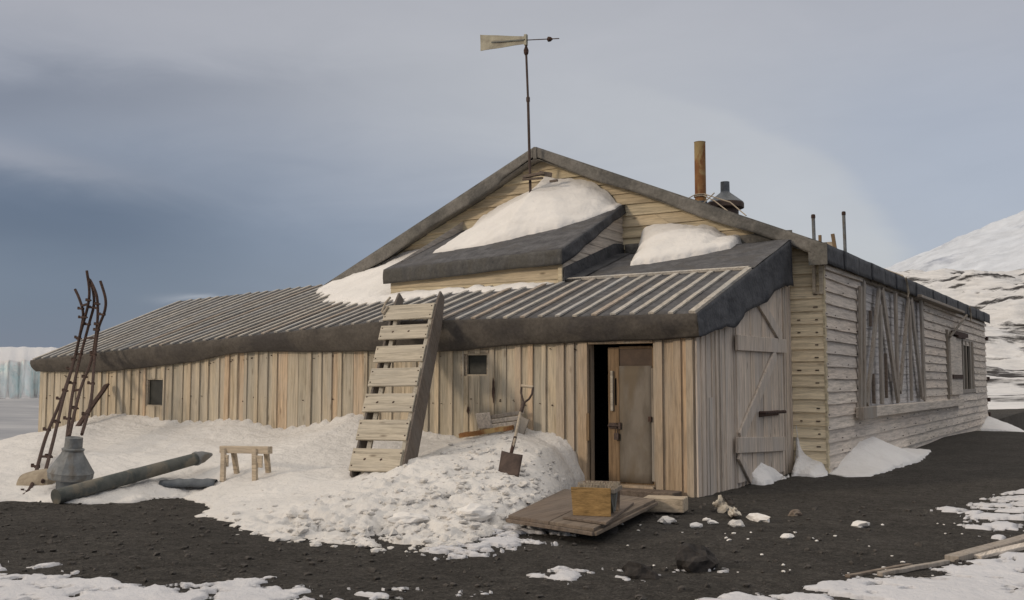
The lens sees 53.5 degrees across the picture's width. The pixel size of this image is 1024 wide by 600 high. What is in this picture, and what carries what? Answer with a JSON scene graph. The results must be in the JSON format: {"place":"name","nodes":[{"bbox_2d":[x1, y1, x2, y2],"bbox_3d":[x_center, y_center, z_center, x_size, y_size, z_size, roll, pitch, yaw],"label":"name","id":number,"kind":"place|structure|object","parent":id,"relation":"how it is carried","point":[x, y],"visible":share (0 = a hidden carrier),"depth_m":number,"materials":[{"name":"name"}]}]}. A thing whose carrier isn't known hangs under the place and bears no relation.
{"place":"outdoors","nodes":[
{"label":"outdoors","id":0,"kind":"place"},
{"bbox_2d":[0,398,38,439],"bbox_3d":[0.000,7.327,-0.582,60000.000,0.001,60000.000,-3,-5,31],"label":"sea","id":1,"kind":"structure","parent":0,"point":[19,416],"depth_m":208.99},
{"bbox_2d":[0,347,57,398],"bbox_3d":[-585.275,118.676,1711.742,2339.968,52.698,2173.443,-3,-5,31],"label":"ice cliff","id":2,"kind":"structure","parent":0,"point":[19,377],"depth_m":433.28,"materials":[{"name":"white ice"}]},
{"bbox_2d":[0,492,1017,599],"bbox_3d":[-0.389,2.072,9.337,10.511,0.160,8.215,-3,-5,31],"label":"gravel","id":3,"kind":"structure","parent":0,"point":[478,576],"depth_m":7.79,"materials":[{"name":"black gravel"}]},
{"bbox_2d":[712,495,740,518],"bbox_3d":[2.210,2.097,10.215,0.214,0.225,0.696,1,-5,-9],"label":"lump","id":4,"kind":"object","parent":3,"relation":"on","point":[721,504],"visible":1,"depth_m":10.39,"materials":[{"name":"beige stone"}]},
{"bbox_2d":[0,408,1023,599],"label":"ground","id":5,"kind":"structure","parent":0,"point":[961,470],"depth_m":8.23,"materials":[{"name":"black gravel"}]},
{"bbox_2d":[0,413,584,547],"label":"snow bank","id":6,"kind":"structure","parent":5,"relation":"on","point":[310,463],"depth_m":11.88,"materials":[{"name":"white snow"}]},
{"bbox_2d":[16,469,55,485],"bbox_3d":[-5.625,2.218,12.164,0.492,0.400,0.388,-1,-5,17],"label":"sack","id":7,"kind":"object","parent":6,"relation":"on","point":[35,477],"visible":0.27,"depth_m":12.03,"materials":[{"name":"fabric"}]},
{"bbox_2d":[21,270,91,493],"bbox_3d":[-6.434,0.885,14.464,0.346,3.178,5.840,1,-5,-17],"label":"rusty rack","id":8,"kind":"object","parent":6,"relation":"on","point":[83,317],"visible":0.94,"depth_m":15.10,"materials":[{"name":"metal"}]},
{"bbox_2d":[63,278,100,436],"bbox_3d":[-6.508,0.769,15.229,0.373,2.654,4.013,1,-5,-18],"label":"sledge","id":9,"kind":"object","parent":8,"relation":"on","point":[69,418],"visible":0.97,"depth_m":16.38,"materials":[{"name":"wood"}]},
{"bbox_2d":[80,281,106,435],"bbox_3d":[-6.311,0.740,15.172,0.238,2.384,3.490,1,-5,-18],"label":"sledge","id":10,"kind":"object","parent":9,"relation":"on","point":[92,384],"visible":1,"depth_m":16.26,"materials":[{"name":"wood"}]},
{"bbox_2d":[47,436,93,488],"bbox_3d":[-5.131,1.936,11.819,0.515,0.696,0.519,-3,-5,31],"label":"fallen vent cowl","id":11,"kind":"object","parent":6,"relation":"on","point":[70,465],"visible":0.92,"depth_m":11.68,"materials":[{"name":"grey metal"}]},
{"bbox_2d":[75,383,109,425],"bbox_3d":[-6.948,1.820,16.671,0.135,0.910,0.930,-1,-5,16],"label":"leaning plank","id":12,"kind":"object","parent":6,"relation":"on","point":[96,400],"visible":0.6,"depth_m":16.82,"materials":[{"name":"wood"}]},
{"bbox_2d":[51,451,212,503],"bbox_3d":[-4.389,2.066,11.972,0.178,0.454,2.244,-3,-5,30],"label":"long pipe","id":13,"kind":"object","parent":6,"relation":"on","point":[92,486],"visible":1,"depth_m":11.72,"materials":[{"name":"grey metal"}]},
{"bbox_2d":[159,478,217,487],"bbox_3d":[-3.858,2.177,12.110,0.664,0.103,0.175,0,-5,0],"label":"metal gutter","id":14,"kind":"object","parent":6,"relation":"on","point":[192,482],"visible":1,"depth_m":12.04,"materials":[{"name":"grey metal"}]},
{"bbox_2d":[220,446,271,481],"bbox_3d":[-3.178,1.989,12.161,0.806,0.496,0.378,-3,-5,31],"label":"sawhorse","id":15,"kind":"object","parent":6,"relation":"on","point":[257,459],"visible":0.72,"depth_m":12.12,"materials":[{"name":"brown wood"}]},
{"bbox_2d":[349,291,444,477],"bbox_3d":[-1.378,1.006,12.624,0.861,2.441,3.002,0,-5,2],"label":"ladder","id":16,"kind":"object","parent":6,"relation":"on","point":[366,457],"visible":0.9,"depth_m":12.34,"materials":[{"name":"brown wood"}]},
{"bbox_2d":[476,412,491,428],"bbox_3d":[-0.363,1.565,13.197,0.250,0.216,0.075,-4,-6,41],"label":"loose plank","id":17,"kind":"object","parent":6,"relation":"on","point":[483,420],"visible":1,"depth_m":13.18,"materials":[{"name":"grey wood"}]},
{"bbox_2d":[492,421,515,427],"bbox_3d":[-0.066,1.595,13.013,0.545,0.128,0.046,-3,-6,35],"label":"loose plank","id":18,"kind":"object","parent":17,"relation":"on","point":[503,424],"visible":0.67,"depth_m":13.02,"materials":[{"name":"grey wood"}]},
{"bbox_2d":[491,415,521,422],"bbox_3d":[-0.072,1.529,13.024,0.502,0.115,0.042,-3,-6,36],"label":"loose plank","id":19,"kind":"object","parent":18,"relation":"on","point":[505,419],"visible":0.95,"depth_m":13.03,"materials":[{"name":"grey wood"}]},
{"bbox_2d":[490,410,524,418],"bbox_3d":[-0.057,1.466,13.020,0.526,0.120,0.040,-3,-6,36],"label":"loose plank","id":20,"kind":"object","parent":19,"relation":"on","point":[505,414],"visible":0.89,"depth_m":13.02,"materials":[{"name":"grey wood"}]},
{"bbox_2d":[459,425,513,437],"bbox_3d":[-0.332,1.687,13.033,0.826,0.189,0.073,-3,-5,31],"label":"rusty strip","id":21,"kind":"object","parent":6,"relation":"on","point":[486,431],"visible":1,"depth_m":13.00,"materials":[{"name":"brown wood"}]},
{"bbox_2d":[498,385,533,476],"bbox_3d":[0.072,1.422,11.149,0.274,0.984,0.477,-3,-5,31],"label":"shovel","id":22,"kind":"object","parent":6,"relation":"on","point":[510,463],"visible":0.97,"depth_m":11.00,"materials":[{"name":"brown wood"}]},
{"bbox_2d":[512,416,528,434],"bbox_3d":[0.082,1.667,12.802,0.283,0.423,0.085,-3,-5,31],"label":"crate board","id":23,"kind":"object","parent":6,"relation":"on","point":[524,422],"visible":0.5,"depth_m":12.78,"materials":[{"name":"grey wood"}]},
{"bbox_2d":[224,435,564,554],"bbox_3d":[-1.232,1.857,10.523,4.150,0.710,4.374,-3,-5,31],"label":"snow rubble","id":24,"kind":"object","parent":5,"relation":"on","point":[472,538],"visible":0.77,"depth_m":9.55,"materials":[{"name":"white snow"}]},
{"bbox_2d":[387,512,428,524],"bbox_3d":[-0.931,1.954,9.070,0.382,0.122,0.166,1,-5,-8],"label":"snow block","id":25,"kind":"object","parent":24,"relation":"on","point":[401,518],"depth_m":9.03,"materials":[{"name":"white snow"}]},
{"bbox_2d":[457,503,496,521],"bbox_3d":[-0.298,1.937,9.240,0.303,0.192,0.475,-7,-8,56],"label":"snow block","id":26,"kind":"object","parent":24,"relation":"on","point":[474,511],"depth_m":9.12,"materials":[{"name":"white snow"}]},
{"bbox_2d":[30,141,990,497],"bbox_3d":[3.263,0.560,25.014,13.220,6.144,24.205,-3,-5,31],"label":"wooden hut","id":27,"kind":"object","parent":5,"relation":"on","point":[712,373],"visible":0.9,"depth_m":15.10,"materials":[{"name":"brown wood"}]},
{"bbox_2d":[146,379,162,405],"bbox_3d":[-5.818,1.520,16.727,0.434,0.449,0.132,-3,-5,31],"label":"window","id":28,"kind":"structure","parent":27,"relation":"in","point":[154,394],"depth_m":16.74,"materials":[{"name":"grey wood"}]},
{"bbox_2d":[316,249,552,305],"bbox_3d":[-1.817,-0.382,17.266,6.243,1.420,2.587,-9,-10,64],"label":"roof snow drift","id":29,"kind":"object","parent":27,"relation":"on","point":[365,286],"visible":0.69,"depth_m":17.20,"materials":[{"name":"white snow"}]},
{"bbox_2d":[465,353,487,375],"bbox_3d":[-0.436,0.861,13.503,0.361,0.293,0.132,-3,-5,31],"label":"window","id":30,"kind":"structure","parent":27,"relation":"in","point":[475,364],"depth_m":13.49,"materials":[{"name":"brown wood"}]},
{"bbox_2d":[480,34,558,192],"bbox_3d":[0.097,-3.180,17.413,1.584,3.110,0.233,-2,-5,27],"label":"weather vane","id":31,"kind":"object","parent":27,"relation":"attached to","point":[488,42],"visible":0.99,"depth_m":17.44,"materials":[{"name":"brown metal"}]},
{"bbox_2d":[433,176,620,252],"bbox_3d":[0.170,-1.418,16.894,3.000,1.558,1.530,-3,-5,31],"label":"roof snow drift","id":32,"kind":"object","parent":27,"relation":"on","point":[544,204],"visible":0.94,"depth_m":16.73,"materials":[{"name":"white snow"}]},
{"bbox_2d":[608,346,654,484],"bbox_3d":[1.463,1.397,12.352,0.650,1.670,0.090,-3,-5,31],"label":"door","id":33,"kind":"structure","parent":27,"relation":"in","point":[630,368],"depth_m":12.35,"materials":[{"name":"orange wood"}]},
{"bbox_2d":[630,223,741,265],"bbox_3d":[2.491,-0.834,15.591,1.750,0.933,1.275,-3,-5,31],"label":"roof snow drift","id":34,"kind":"object","parent":27,"relation":"on","point":[664,242],"visible":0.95,"depth_m":15.54,"materials":[{"name":"white snow"}]},
{"bbox_2d":[735,289,786,482],"bbox_3d":[3.411,0.821,13.777,0.151,3.198,2.182,-3,-5,31],"label":"plank door","id":35,"kind":"structure","parent":27,"relation":"in","point":[760,345],"depth_m":13.69,"materials":[{"name":"wood"}]},
{"bbox_2d":[818,234,836,247],"bbox_3d":[5.870,-0.892,18.795,0.378,0.662,0.055,-3,-5,31],"label":"roof ladder","id":36,"kind":"object","parent":27,"relation":"attached to","point":[833,243],"visible":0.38,"depth_m":18.76,"materials":[{"name":"beige wood"}]},
{"bbox_2d":[856,280,964,419],"bbox_3d":[8.551,1.113,21.294,0.280,2.408,11.611,-3,-5,32],"label":"boarded window","id":37,"kind":"structure","parent":27,"relation":"in","point":[864,411],"depth_m":18.67,"materials":[{"name":"grey wood"}]},
{"bbox_2d":[961,339,975,392],"bbox_3d":[12.473,1.804,27.906,0.090,1.480,3.150,-3,-5,31],"label":"window frame","id":38,"kind":"structure","parent":27,"relation":"in","point":[967,351],"depth_m":28.32,"materials":[{"name":"grey wood"}]},
{"bbox_2d":[0,489,1023,599],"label":"snow crust","id":39,"kind":"object","parent":5,"relation":"on","point":[1000,578],"visible":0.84,"depth_m":6.60},
{"bbox_2d":[506,489,657,535],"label":"entrance platform","id":40,"kind":"structure","parent":5,"relation":"on","point":[550,512],"depth_m":8.99,"materials":[{"name":"brown wood"}]},
{"bbox_2d":[562,480,633,524],"bbox_3d":[0.798,1.767,9.189,0.452,0.283,1.720,-1,-5,15],"label":"boot cleaner","id":41,"kind":"object","parent":40,"relation":"on","point":[597,502],"visible":1,"depth_m":8.71,"materials":[{"name":"yellow wood"}]},
{"bbox_2d":[621,561,659,579],"bbox_3d":[0.870,1.848,6.886,0.260,0.154,0.210,-3,-5,31],"label":"rock","id":42,"kind":"object","parent":5,"relation":"on","point":[634,570],"visible":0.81,"depth_m":6.84,"materials":[{"name":"grey stone"}]},
{"bbox_2d":[643,495,687,512],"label":"step beam","id":43,"kind":"structure","parent":5,"relation":"on","point":[673,504],"depth_m":10.21,"materials":[{"name":"brown wood"}]},
{"bbox_2d":[657,516,676,523],"bbox_3d":[1.471,2.083,9.601,0.192,0.090,0.140,3,-6,-35],"label":"snow lump","id":44,"kind":"object","parent":5,"relation":"on","point":[665,519],"visible":0.81,"depth_m":9.55,"materials":[{"name":"white snow"}]},
{"bbox_2d":[690,522,702,527],"bbox_3d":[1.683,2.062,9.278,0.125,0.068,0.101,-1,-5,7],"label":"snow lump","id":45,"kind":"object","parent":5,"relation":"on","point":[695,525],"visible":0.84,"depth_m":9.24,"materials":[{"name":"white snow"}]},
{"bbox_2d":[675,543,718,572],"bbox_3d":[1.326,1.871,7.260,0.313,0.256,0.386,-1,-5,7],"label":"rock","id":46,"kind":"object","parent":5,"relation":"on","point":[692,558],"visible":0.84,"depth_m":7.18,"materials":[{"name":"black stone"}]},
{"bbox_2d":[707,519,717,523],"bbox_3d":[1.892,2.094,9.562,0.125,0.049,0.083,-3,-5,31],"label":"snow lump","id":47,"kind":"object","parent":5,"relation":"on","point":[710,521],"visible":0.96,"depth_m":9.53,"materials":[{"name":"white snow"}]},
{"bbox_2d":[728,520,744,526],"bbox_3d":[2.067,2.061,9.321,0.164,0.096,0.192,-3,-5,31],"label":"snow lump","id":48,"kind":"object","parent":5,"relation":"on","point":[736,523],"visible":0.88,"depth_m":9.26,"materials":[{"name":"white snow"}]},
{"bbox_2d":[746,513,769,521],"bbox_3d":[2.387,2.103,9.789,0.158,0.092,0.276,1,-5,-17],"label":"snow lump","id":49,"kind":"object","parent":5,"relation":"on","point":[757,517],"visible":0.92,"depth_m":9.73,"materials":[{"name":"white snow"}]},
{"bbox_2d":[749,463,782,484],"bbox_3d":[3.480,2.380,13.903,0.510,0.377,2.910,-3,-5,31],"label":"snow heap","id":50,"kind":"object","parent":5,"relation":"on","point":[763,474],"visible":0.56,"depth_m":13.40,"materials":[{"name":"white snow"}]},
{"bbox_2d":[780,533,794,538],"bbox_3d":[2.317,1.998,8.547,0.105,0.067,0.145,-3,-5,31],"label":"snow lump","id":51,"kind":"object","parent":5,"relation":"on","point":[787,536],"visible":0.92,"depth_m":8.51,"materials":[{"name":"white snow"}]},
{"bbox_2d":[620,523,962,575],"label":"snow crumbs","id":52,"kind":"object","parent":5,"relation":"on","point":[794,532],"visible":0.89,"depth_m":8.37,"materials":[{"name":"white snow"}]},
{"bbox_2d":[788,509,802,515],"bbox_3d":[2.833,2.142,10.170,0.147,0.091,0.114,1,-5,-15],"label":"rock","id":53,"kind":"object","parent":5,"relation":"on","point":[795,512],"visible":0.86,"depth_m":10.13,"materials":[{"name":"brown stone"}]},
{"bbox_2d":[781,425,827,479],"bbox_3d":[4.148,2.122,14.530,0.630,0.989,1.410,-3,-5,31],"label":"snow heap","id":54,"kind":"object","parent":5,"relation":"on","point":[805,465],"visible":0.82,"depth_m":14.68,"materials":[{"name":"white snow"}]},
{"bbox_2d":[851,520,869,527],"bbox_3d":[3.199,2.071,9.328,0.175,0.090,0.170,-1,-5,8],"label":"snow lump","id":55,"kind":"object","parent":5,"relation":"on","point":[859,524],"visible":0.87,"depth_m":9.27,"materials":[{"name":"white snow"}]},
{"bbox_2d":[845,563,912,577],"bbox_3d":[2.596,1.907,7.170,0.844,0.041,0.048,4,-6,-41],"label":"fallen plank","id":56,"kind":"object","parent":5,"relation":"on","point":[862,573],"visible":0.82,"depth_m":7.09,"materials":[{"name":"brown wood"}]},
{"bbox_2d":[829,436,930,476],"bbox_3d":[6.390,2.582,17.142,0.840,0.532,6.750,-3,-5,31],"label":"snow heap","id":57,"kind":"object","parent":5,"relation":"on","point":[870,456],"visible":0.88,"depth_m":16.00,"materials":[{"name":"white snow"}]},
{"bbox_2d":[877,559,949,576],"bbox_3d":[2.867,1.908,7.239,0.879,0.041,0.050,4,-6,-38],"label":"fallen plank","id":58,"kind":"object","parent":5,"relation":"on","point":[905,569],"visible":0.98,"depth_m":7.20,"materials":[{"name":"grey wood"}]},
{"bbox_2d":[944,534,1023,561],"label":"fallen plank","id":59,"kind":"object","parent":5,"relation":"on","point":[966,554],"visible":0.8,"depth_m":7.94,"materials":[{"name":"beige wood"}]},
{"bbox_2d":[974,542,1023,558],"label":"fallen plank","id":60,"kind":"object","parent":5,"relation":"on","point":[1004,549],"visible":0.7,"depth_m":7.93,"materials":[{"name":"beige wood"}]},
{"bbox_2d":[980,416,1023,431],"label":"snow heap","id":61,"kind":"object","parent":5,"relation":"on","point":[991,424],"visible":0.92,"depth_m":30.52,"materials":[{"name":"white snow"}]},
{"bbox_2d":[0,0,1023,347],"label":"sky","id":62,"kind":"structure","parent":0,"point":[167,152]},
{"bbox_2d":[885,210,1023,271],"bbox_3d":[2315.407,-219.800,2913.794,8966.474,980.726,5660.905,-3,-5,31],"label":"mountain","id":63,"kind":"structure","parent":0,"point":[996,246],"depth_m":3156.41,"materials":[{"name":"white snow"}]},
{"bbox_2d":[895,268,1023,408],"bbox_3d":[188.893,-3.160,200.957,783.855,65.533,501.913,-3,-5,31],"label":"hills","id":64,"kind":"structure","parent":0,"point":[998,297],"depth_m":231.14,"materials":[{"name":"white snow"}]}
]}

